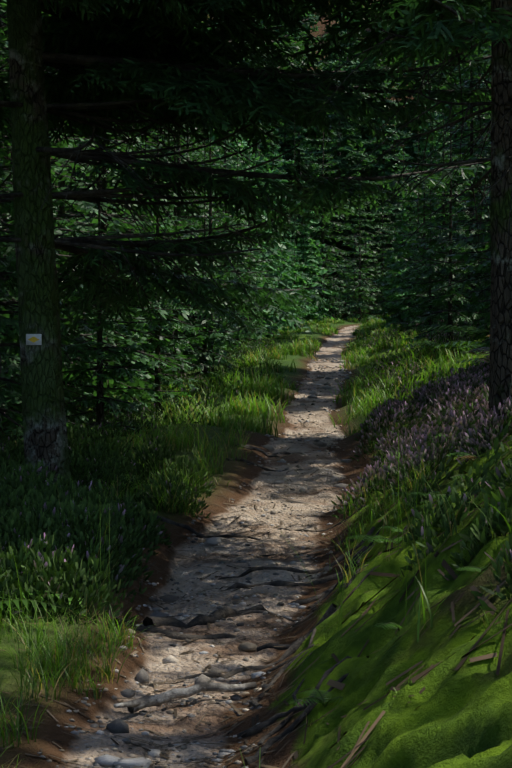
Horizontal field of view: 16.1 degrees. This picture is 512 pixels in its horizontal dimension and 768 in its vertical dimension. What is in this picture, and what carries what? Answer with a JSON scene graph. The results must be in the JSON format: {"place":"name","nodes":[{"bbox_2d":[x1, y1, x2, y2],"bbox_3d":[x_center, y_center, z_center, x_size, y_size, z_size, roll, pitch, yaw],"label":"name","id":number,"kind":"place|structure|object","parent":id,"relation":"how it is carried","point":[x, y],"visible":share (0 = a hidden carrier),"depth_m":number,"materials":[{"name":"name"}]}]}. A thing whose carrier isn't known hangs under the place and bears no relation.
{"place":"outdoors","nodes":[
{"label":"outdoors","id":0,"kind":"place"},
{"bbox_2d":[0,0,511,767],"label":"forest ground","id":1,"kind":"structure","parent":0,"point":[460,716],"depth_m":7.43,"materials":[{"name":"green plant"}]},
{"bbox_2d":[0,142,17,412],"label":"fir tree","id":2,"kind":"object","parent":1,"relation":"on","point":[2,158],"depth_m":33.41,"materials":[{"name":"green plant"}]},
{"bbox_2d":[0,1,19,377],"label":"fir tree","id":3,"kind":"object","parent":1,"relation":"on","point":[7,151],"visible":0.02,"depth_m":28.70,"materials":[{"name":"green plant"}]},
{"bbox_2d":[0,127,20,414],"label":"young fir tree","id":4,"kind":"object","parent":1,"relation":"on","point":[11,407],"visible":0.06,"depth_m":26.91,"materials":[{"name":"green plant"}]},
{"bbox_2d":[0,25,20,388],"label":"fir tree","id":5,"kind":"object","parent":1,"relation":"on","point":[4,28],"depth_m":25.28,"materials":[{"name":"green plant"}]},
{"bbox_2d":[0,270,21,404],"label":"fir tree","id":6,"kind":"object","parent":1,"relation":"on","point":[6,300],"visible":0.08,"depth_m":23.49,"materials":[{"name":"green plant"}]},
{"bbox_2d":[0,0,49,193],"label":"fir tree","id":7,"kind":"object","parent":1,"relation":"on","point":[4,20],"depth_m":22.93,"materials":[{"name":"green plant"}]},
{"bbox_2d":[0,11,58,88],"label":"fir tree","id":8,"kind":"object","parent":1,"relation":"on","point":[3,16],"visible":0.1,"depth_m":17.38,"materials":[{"name":"green plant"}]},
{"bbox_2d":[0,11,90,182],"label":"fir tree","id":9,"kind":"object","parent":1,"relation":"on","point":[7,59],"depth_m":29.56,"materials":[{"name":"green plant"}]},
{"bbox_2d":[0,4,91,407],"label":"fir tree","id":10,"kind":"object","parent":1,"relation":"on","point":[2,219],"depth_m":35.80,"materials":[{"name":"green plant"}]},
{"bbox_2d":[0,61,98,450],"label":"young fir tree","id":11,"kind":"object","parent":1,"relation":"on","point":[13,393],"visible":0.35,"depth_m":15.36,"materials":[{"name":"green plant"}]},
{"bbox_2d":[0,59,103,443],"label":"fir tree","id":12,"kind":"object","parent":1,"relation":"on","point":[5,263],"visible":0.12,"depth_m":18.10,"materials":[{"name":"green plant"}]},
{"bbox_2d":[0,17,130,422],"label":"young fir tree","id":13,"kind":"object","parent":1,"relation":"on","point":[77,411],"visible":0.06,"depth_m":23.29,"materials":[{"name":"green plant"}]},
{"bbox_2d":[16,25,119,360],"bbox_3d":[-4.556,-4.864,38.802,4.681,11.671,4.391,-1,2,-28],"label":"fir tree","id":14,"kind":"object","parent":1,"relation":"on","point":[56,210],"depth_m":38.81,"materials":[{"name":"green plant"}]},
{"bbox_2d":[51,144,86,226],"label":"fir tree","id":15,"kind":"object","parent":1,"relation":"on","point":[75,175],"depth_m":43.16,"materials":[{"name":"green plant"}]},
{"bbox_2d":[0,68,145,410],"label":"fir tree","id":16,"kind":"object","parent":1,"relation":"on","point":[61,186],"depth_m":27.49,"materials":[{"name":"green plant"}]},
{"bbox_2d":[0,10,153,439],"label":"fir tree","id":17,"kind":"object","parent":1,"relation":"on","point":[77,364],"visible":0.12,"depth_m":19.32,"materials":[{"name":"green plant"}]},
{"bbox_2d":[0,7,186,371],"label":"fir tree","id":18,"kind":"object","parent":1,"relation":"on","point":[56,130],"depth_m":30.82,"materials":[{"name":"green plant"}]},
{"bbox_2d":[55,119,172,231],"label":"fir tree","id":19,"kind":"object","parent":1,"relation":"on","point":[91,212],"visible":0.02,"depth_m":41.39,"materials":[{"name":"green plant"}]},
{"bbox_2d":[60,139,168,442],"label":"young fir tree","id":20,"kind":"object","parent":1,"relation":"on","point":[101,400],"visible":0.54,"depth_m":18.47,"materials":[{"name":"green plant"}]},
{"bbox_2d":[52,125,191,433],"bbox_3d":[-1.764,-1.536,21.724,2.015,5.338,2.436,0,1,-11],"label":"fir tree","id":21,"kind":"object","parent":1,"relation":"on","point":[137,341],"visible":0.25,"depth_m":21.57,"materials":[{"name":"green plant"}]},
{"bbox_2d":[51,6,202,415],"bbox_3d":[-2.061,-2.515,24.670,2.619,6.939,3.167,0,1,-17],"label":"fir tree","id":22,"kind":"object","parent":1,"relation":"on","point":[170,316],"visible":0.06,"depth_m":24.48,"materials":[{"name":"green plant"}]},
{"bbox_2d":[69,128,187,394],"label":"fir tree","id":23,"kind":"object","parent":1,"relation":"on","point":[125,229],"visible":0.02,"depth_m":32.41,"materials":[{"name":"green plant"}]},
{"bbox_2d":[52,37,217,221],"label":"fir tree","id":24,"kind":"object","parent":1,"relation":"on","point":[139,176],"depth_m":52.22,"materials":[{"name":"green plant"}]},
{"bbox_2d":[57,118,218,396],"bbox_3d":[-2.392,-3.173,35.636,3.566,7.815,2.950,0,1,1],"label":"fir tree","id":25,"kind":"object","parent":1,"relation":"on","point":[143,142],"depth_m":35.56,"materials":[{"name":"green plant"}]},
{"bbox_2d":[54,14,250,230],"bbox_3d":[-4.166,-10.672,43.448,7.593,22.115,6.765,-1,2,-26],"label":"fir tree","id":26,"kind":"object","parent":1,"relation":"on","point":[166,160],"depth_m":43.25,"materials":[{"name":"green plant"}]},
{"bbox_2d":[108,139,209,410],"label":"young fir tree","id":27,"kind":"object","parent":1,"relation":"on","point":[157,380],"visible":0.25,"depth_m":23.75,"materials":[{"name":"green plant"}]},
{"bbox_2d":[107,21,235,353],"bbox_3d":[-2.830,-5.381,43.017,4.562,11.376,4.280,1,2,33],"label":"fir tree","id":28,"kind":"object","parent":1,"relation":"on","point":[161,139],"visible":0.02,"depth_m":42.76,"materials":[{"name":"green plant"}]},
{"bbox_2d":[120,128,233,333],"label":"fir tree","id":29,"kind":"object","parent":1,"relation":"on","point":[190,158],"depth_m":44.57,"materials":[{"name":"green plant"}]},
{"bbox_2d":[115,127,247,390],"bbox_3d":[-1.226,-1.890,29.359,2.236,4.898,1.849,0,1,4],"label":"fir tree","id":30,"kind":"object","parent":1,"relation":"on","point":[193,322],"visible":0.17,"depth_m":29.35,"materials":[{"name":"green plant"}]},
{"bbox_2d":[114,680,256,713],"bbox_3d":[-0.305,1.224,7.134,0.649,0.091,0.144,-1,2,-34],"label":"root","id":31,"kind":"object","parent":1,"relation":"on","point":[135,705],"visible":1,"depth_m":7.11,"materials":[{"name":"grey wood"}]},
{"bbox_2d":[146,124,236,369],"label":"fir tree","id":32,"kind":"object","parent":1,"relation":"on","point":[194,156],"visible":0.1,"depth_m":40.28,"materials":[{"name":"green plant"}]},
{"bbox_2d":[37,355,351,767],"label":"path stones","id":33,"kind":"object","parent":1,"relation":"on","point":[117,725],"visible":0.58,"depth_m":8.35,"materials":[{"name":"grey stone"}]},
{"bbox_2d":[148,124,249,370],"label":"fir tree","id":34,"kind":"object","parent":1,"relation":"on","point":[190,153],"visible":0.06,"depth_m":37.96,"materials":[{"name":"green plant"}]},
{"bbox_2d":[180,138,241,385],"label":"young fir tree","id":35,"kind":"object","parent":1,"relation":"on","point":[229,341],"visible":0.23,"depth_m":29.78,"materials":[{"name":"green plant"}]},
{"bbox_2d":[168,141,254,373],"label":"young fir tree","id":36,"kind":"object","parent":1,"relation":"on","point":[211,233],"visible":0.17,"depth_m":34.30,"materials":[{"name":"green plant"}]},
{"bbox_2d":[166,14,279,338],"bbox_3d":[-1.922,-5.945,52.176,5.388,11.515,5.460,0,1,11],"label":"fir tree","id":37,"kind":"object","parent":1,"relation":"on","point":[260,285],"depth_m":52.07,"materials":[{"name":"green plant"}]},
{"bbox_2d":[195,158,273,357],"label":"young fir tree","id":38,"kind":"object","parent":1,"relation":"on","point":[242,220],"visible":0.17,"depth_m":41.79,"materials":[{"name":"green plant"}]},
{"bbox_2d":[206,139,264,346],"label":"fir tree","id":39,"kind":"object","parent":1,"relation":"on","point":[242,227],"visible":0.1,"depth_m":47.71,"materials":[{"name":"green plant"}]},
{"bbox_2d":[189,123,284,343],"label":"fir tree","id":40,"kind":"object","parent":1,"relation":"on","point":[241,146],"depth_m":54.06,"materials":[{"name":"green plant"}]},
{"bbox_2d":[200,130,279,341],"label":"fir tree","id":41,"kind":"object","parent":1,"relation":"on","point":[262,326],"visible":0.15,"depth_m":49.65,"materials":[{"name":"green plant"}]},
{"bbox_2d":[227,62,256,345],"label":"young fir tree","id":42,"kind":"object","parent":1,"relation":"on","point":[237,338],"visible":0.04,"depth_m":47.62,"materials":[{"name":"green plant"}]},
{"bbox_2d":[203,129,282,337],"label":"fir tree","id":43,"kind":"object","parent":1,"relation":"on","point":[270,267],"depth_m":56.91,"materials":[{"name":"green plant"}]},
{"bbox_2d":[0,0,490,487],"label":"fir tree","id":44,"kind":"object","parent":1,"relation":"on","point":[128,66],"visible":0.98,"depth_m":12.48,"materials":[{"name":"green plant"}]},
{"bbox_2d":[26,334,41,344],"bbox_3d":[-1.513,-0.303,12.346,0.110,0.076,0.006,0,1,12],"label":"trail marker","id":45,"kind":"object","parent":44,"relation":"attached to","point":[33,339],"visible":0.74,"depth_m":12.34,"materials":[{"name":"white paint"}]},
{"bbox_2d":[201,121,301,338],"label":"fir tree","id":46,"kind":"object","parent":1,"relation":"on","point":[283,284],"depth_m":60.06,"materials":[{"name":"green plant"}]},
{"bbox_2d":[0,336,511,630],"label":"green heather","id":47,"kind":"object","parent":1,"relation":"on","point":[31,512],"visible":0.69,"depth_m":9.87,"materials":[{"name":"green plant"}]},
{"bbox_2d":[0,314,511,767],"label":"grass tussocks","id":48,"kind":"object","parent":1,"relation":"on","point":[302,348],"depth_m":16.29,"materials":[{"name":"green plant"}]},
{"bbox_2d":[0,325,511,707],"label":"ferns","id":49,"kind":"object","parent":1,"relation":"on","point":[316,698],"visible":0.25,"depth_m":8.78,"materials":[{"name":"green plant"}]},
{"bbox_2d":[228,170,283,347],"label":"young fir tree","id":50,"kind":"object","parent":1,"relation":"on","point":[265,278],"visible":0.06,"depth_m":48.78,"materials":[{"name":"green plant"}]},
{"bbox_2d":[0,398,511,767],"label":"litter twigs","id":51,"kind":"object","parent":1,"relation":"on","point":[340,685],"visible":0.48,"depth_m":6.84,"materials":[{"name":"brown wood"}]},
{"bbox_2d":[113,443,406,764],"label":"tree roots","id":52,"kind":"object","parent":1,"relation":"on","point":[227,612],"visible":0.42,"depth_m":8.56,"materials":[{"name":"brown wood"}]},
{"bbox_2d":[241,147,289,331],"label":"fir tree","id":53,"kind":"object","parent":1,"relation":"on","point":[277,263],"visible":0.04,"depth_m":64.51,"materials":[{"name":"green plant"}]},
{"bbox_2d":[244,149,290,337],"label":"fir tree","id":54,"kind":"object","parent":1,"relation":"on","point":[248,151],"visible":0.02,"depth_m":62.35,"materials":[{"name":"green plant"}]},
{"bbox_2d":[240,13,297,163],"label":"fir tree","id":55,"kind":"object","parent":1,"relation":"on","point":[263,27],"visible":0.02,"depth_m":127.16,"materials":[{"name":"green plant"}]},
{"bbox_2d":[231,61,308,280],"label":"fir tree","id":56,"kind":"object","parent":1,"relation":"on","point":[261,147],"visible":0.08,"depth_m":91.96,"materials":[{"name":"green plant"}]},
{"bbox_2d":[248,125,295,209],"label":"fir tree","id":57,"kind":"object","parent":1,"relation":"on","point":[268,167],"depth_m":103.31,"materials":[{"name":"green plant"}]},
{"bbox_2d":[253,152,303,330],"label":"fir tree","id":58,"kind":"object","parent":1,"relation":"on","point":[289,266],"visible":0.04,"depth_m":69.31,"materials":[{"name":"green plant"}]},
{"bbox_2d":[261,19,297,182],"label":"fir tree","id":59,"kind":"object","parent":1,"relation":"on","point":[262,21],"depth_m":123.50,"materials":[{"name":"green plant"}]},
{"bbox_2d":[264,189,304,322],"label":"fir tree","id":60,"kind":"object","parent":1,"relation":"on","point":[284,269],"depth_m":71.88,"materials":[{"name":"green plant"}]},
{"bbox_2d":[263,178,306,327],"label":"fir tree","id":61,"kind":"object","parent":1,"relation":"on","point":[286,268],"depth_m":74.66,"materials":[{"name":"green plant"}]},
{"bbox_2d":[264,182,306,327],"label":"fir tree","id":62,"kind":"object","parent":1,"relation":"on","point":[289,281],"visible":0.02,"depth_m":67.24,"materials":[{"name":"green plant"}]},
{"bbox_2d":[267,116,306,211],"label":"fir tree","id":63,"kind":"object","parent":1,"relation":"on","point":[289,140],"visible":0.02,"depth_m":106.53,"materials":[{"name":"green plant"}]},
{"bbox_2d":[264,144,318,315],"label":"fir tree","id":64,"kind":"object","parent":1,"relation":"on","point":[276,171],"visible":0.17,"depth_m":77.41,"materials":[{"name":"green plant"}]},
{"bbox_2d":[285,115,311,328],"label":"young fir tree","id":65,"kind":"object","parent":1,"relation":"on","point":[303,286],"visible":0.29,"depth_m":71.22,"materials":[{"name":"green plant"}]},
{"bbox_2d":[279,4,319,69],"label":"fir tree","id":66,"kind":"object","parent":1,"relation":"on","point":[310,15],"visible":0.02,"depth_m":142.93,"materials":[{"name":"green plant"}]},
{"bbox_2d":[258,6,355,210],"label":"fir tree","id":67,"kind":"object","parent":1,"relation":"on","point":[312,19],"visible":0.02,"depth_m":114.24,"materials":[{"name":"green plant"}]},
{"bbox_2d":[292,224,328,321],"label":"fir tree","id":68,"kind":"object","parent":1,"relation":"on","point":[315,314],"visible":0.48,"depth_m":80.69,"materials":[{"name":"green plant"}]},
{"bbox_2d":[278,102,342,299],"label":"fir tree","id":69,"kind":"object","parent":1,"relation":"on","point":[302,137],"visible":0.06,"depth_m":105.73,"materials":[{"name":"green plant"}]},
{"bbox_2d":[285,174,341,322],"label":"fir tree","id":70,"kind":"object","parent":1,"relation":"on","point":[322,270],"visible":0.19,"depth_m":94.06,"materials":[{"name":"green plant"}]},
{"bbox_2d":[297,132,361,321],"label":"fir tree","id":71,"kind":"object","parent":1,"relation":"on","point":[329,261],"visible":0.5,"depth_m":96.46,"materials":[{"name":"green plant"}]},
{"bbox_2d":[302,114,357,257],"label":"fir tree","id":72,"kind":"object","parent":1,"relation":"on","point":[307,133],"visible":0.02,"depth_m":114.94,"materials":[{"name":"green plant"}]},
{"bbox_2d":[295,31,389,319],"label":"fir tree","id":73,"kind":"object","parent":1,"relation":"on","point":[350,153],"visible":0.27,"depth_m":101.19,"materials":[{"name":"green plant"}]},
{"bbox_2d":[317,16,368,95],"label":"fir tree","id":74,"kind":"object","parent":1,"relation":"on","point":[334,52],"visible":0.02,"depth_m":135.56,"materials":[{"name":"green plant"}]},
{"bbox_2d":[304,0,403,175],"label":"fir tree","id":75,"kind":"object","parent":1,"relation":"on","point":[368,66],"visible":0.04,"depth_m":128.11,"materials":[{"name":"green plant"}]},
{"bbox_2d":[335,233,373,318],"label":"young fir tree","id":76,"kind":"object","parent":1,"relation":"on","point":[354,241],"visible":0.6,"depth_m":93.55,"materials":[{"name":"green plant"}]},
{"bbox_2d":[325,11,387,217],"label":"fir tree","id":77,"kind":"object","parent":1,"relation":"on","point":[361,136],"visible":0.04,"depth_m":123.56,"materials":[{"name":"green plant"}]},
{"bbox_2d":[330,194,385,321],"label":"fir tree","id":78,"kind":"object","parent":1,"relation":"on","point":[358,303],"visible":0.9,"depth_m":89.61,"materials":[{"name":"green plant"}]},
{"bbox_2d":[224,0,511,450],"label":"fir tree","id":79,"kind":"object","parent":1,"relation":"on","point":[422,39],"visible":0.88,"depth_m":11.18,"materials":[{"name":"green plant"}]},
{"bbox_2d":[334,82,412,300],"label":"fir tree","id":80,"kind":"object","parent":1,"relation":"on","point":[382,165],"visible":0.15,"depth_m":106.08,"materials":[{"name":"green plant"}]},
{"bbox_2d":[355,205,394,314],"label":"fir tree","id":81,"kind":"object","parent":1,"relation":"on","point":[381,262],"visible":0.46,"depth_m":100.59,"materials":[{"name":"green plant"}]},
{"bbox_2d":[330,1,422,260],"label":"fir tree","id":82,"kind":"object","parent":1,"relation":"on","point":[365,173],"visible":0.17,"depth_m":112.30,"materials":[{"name":"green plant"}]},
{"bbox_2d":[371,144,415,315],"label":"fir tree","id":83,"kind":"object","parent":1,"relation":"on","point":[391,223],"visible":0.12,"depth_m":97.84,"materials":[{"name":"green plant"}]},
{"bbox_2d":[383,213,414,314],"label":"fir tree","id":84,"kind":"object","parent":1,"relation":"on","point":[391,265],"visible":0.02,"depth_m":65.99,"materials":[{"name":"green plant"}]},
{"bbox_2d":[373,194,435,331],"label":"fir tree","id":85,"kind":"object","parent":1,"relation":"on","point":[395,308],"visible":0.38,"depth_m":53.02,"materials":[{"name":"green plant"}]},
{"bbox_2d":[381,60,441,329],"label":"young fir tree","id":86,"kind":"object","parent":1,"relation":"on","point":[404,261],"visible":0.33,"depth_m":46.63,"materials":[{"name":"green plant"}]},
{"bbox_2d":[374,103,453,312],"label":"fir tree","id":87,"kind":"object","parent":1,"relation":"on","point":[422,146],"visible":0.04,"depth_m":61.78,"materials":[{"name":"green plant"}]},
{"bbox_2d":[378,159,452,336],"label":"fir tree","id":88,"kind":"object","parent":1,"relation":"on","point":[409,265],"visible":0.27,"depth_m":44.60,"materials":[{"name":"green plant"}]},
{"bbox_2d":[385,98,447,298],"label":"fir tree","id":89,"kind":"object","parent":1,"relation":"on","point":[423,142],"depth_m":94.70,"materials":[{"name":"green plant"}]},
{"bbox_2d":[386,0,454,161],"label":"fir tree","id":90,"kind":"object","parent":1,"relation":"on","point":[408,127],"visible":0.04,"depth_m":125.05,"materials":[{"name":"green plant"}]},
{"bbox_2d":[331,316,511,518],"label":"heather","id":91,"kind":"object","parent":1,"relation":"on","point":[453,396],"visible":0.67,"depth_m":15.14,"materials":[{"name":"purple plant"}]},
{"bbox_2d":[401,58,445,202],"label":"fir tree","id":92,"kind":"object","parent":1,"relation":"on","point":[413,145],"visible":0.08,"depth_m":116.71,"materials":[{"name":"green plant"}]},
{"bbox_2d":[401,54,455,343],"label":"young fir tree","id":93,"kind":"object","parent":1,"relation":"on","point":[429,297],"visible":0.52,"depth_m":35.64,"materials":[{"name":"green plant"}]},
{"bbox_2d":[387,54,489,304],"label":"fir tree","id":94,"kind":"object","parent":1,"relation":"on","point":[439,117],"visible":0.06,"depth_m":56.86,"materials":[{"name":"green plant"}]},
{"bbox_2d":[398,114,479,334],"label":"fir tree","id":95,"kind":"object","parent":1,"relation":"on","point":[424,293],"visible":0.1,"depth_m":40.50,"materials":[{"name":"green plant"}]},
{"bbox_2d":[401,6,488,352],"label":"young fir tree","id":96,"kind":"object","parent":1,"relation":"on","point":[444,283],"visible":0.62,"depth_m":29.19,"materials":[{"name":"green plant"}]},
{"bbox_2d":[404,40,490,341],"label":"fir tree","id":97,"kind":"object","parent":1,"relation":"on","point":[470,210],"visible":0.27,"depth_m":35.15,"materials":[{"name":"green plant"}]},
{"bbox_2d":[415,39,490,322],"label":"fir tree","id":98,"kind":"object","parent":1,"relation":"on","point":[459,155],"visible":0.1,"depth_m":49.51,"materials":[{"name":"green plant"}]},
{"bbox_2d":[418,74,490,348],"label":"fir tree","id":99,"kind":"object","parent":1,"relation":"on","point":[474,295],"visible":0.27,"depth_m":26.01,"materials":[{"name":"green plant"}]},
{"bbox_2d":[419,0,490,198],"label":"fir tree","id":100,"kind":"object","parent":1,"relation":"on","point":[484,134],"visible":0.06,"depth_m":65.17,"materials":[{"name":"green plant"}]},
{"bbox_2d":[426,7,485,159],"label":"fir tree","id":101,"kind":"object","parent":1,"relation":"on","point":[452,89],"visible":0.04,"depth_m":113.31,"materials":[{"name":"green plant"}]},
{"bbox_2d":[424,0,490,169],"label":"fir tree","id":102,"kind":"object","parent":1,"relation":"on","point":[466,86],"visible":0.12,"depth_m":45.44,"materials":[{"name":"green plant"}]},
{"bbox_2d":[442,1,490,133],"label":"fir tree","id":103,"kind":"object","parent":1,"relation":"on","point":[484,50],"visible":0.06,"depth_m":58.00,"materials":[{"name":"green plant"}]},
{"bbox_2d":[453,58,490,334],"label":"fir tree","id":104,"kind":"object","parent":1,"relation":"on","point":[487,255],"visible":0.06,"depth_m":30.12,"materials":[{"name":"green plant"}]},
{"bbox_2d":[453,138,490,323],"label":"fir tree","id":105,"kind":"object","parent":1,"relation":"on","point":[471,269],"visible":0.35,"depth_m":21.09,"materials":[{"name":"green plant"}]},
{"bbox_2d":[457,53,489,152],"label":"fir tree","id":106,"kind":"object","parent":1,"relation":"on","point":[481,113],"visible":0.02,"depth_m":103.82,"materials":[{"name":"green plant"}]},
{"bbox_2d":[461,74,490,245],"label":"fir tree","id":107,"kind":"object","parent":1,"relation":"on","point":[477,138],"depth_m":71.02,"materials":[{"name":"green plant"}]},
{"bbox_2d":[468,207,490,349],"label":"young fir tree","id":108,"kind":"object","parent":1,"relation":"on","point":[484,303],"visible":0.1,"depth_m":20.29,"materials":[{"name":"green plant"}]},
{"bbox_2d":[381,0,443,57],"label":"fir tree","id":109,"kind":"object","parent":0,"point":[399,23],"visible":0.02,"depth_m":145.88,"materials":[{"name":"green plant"}]}
]}

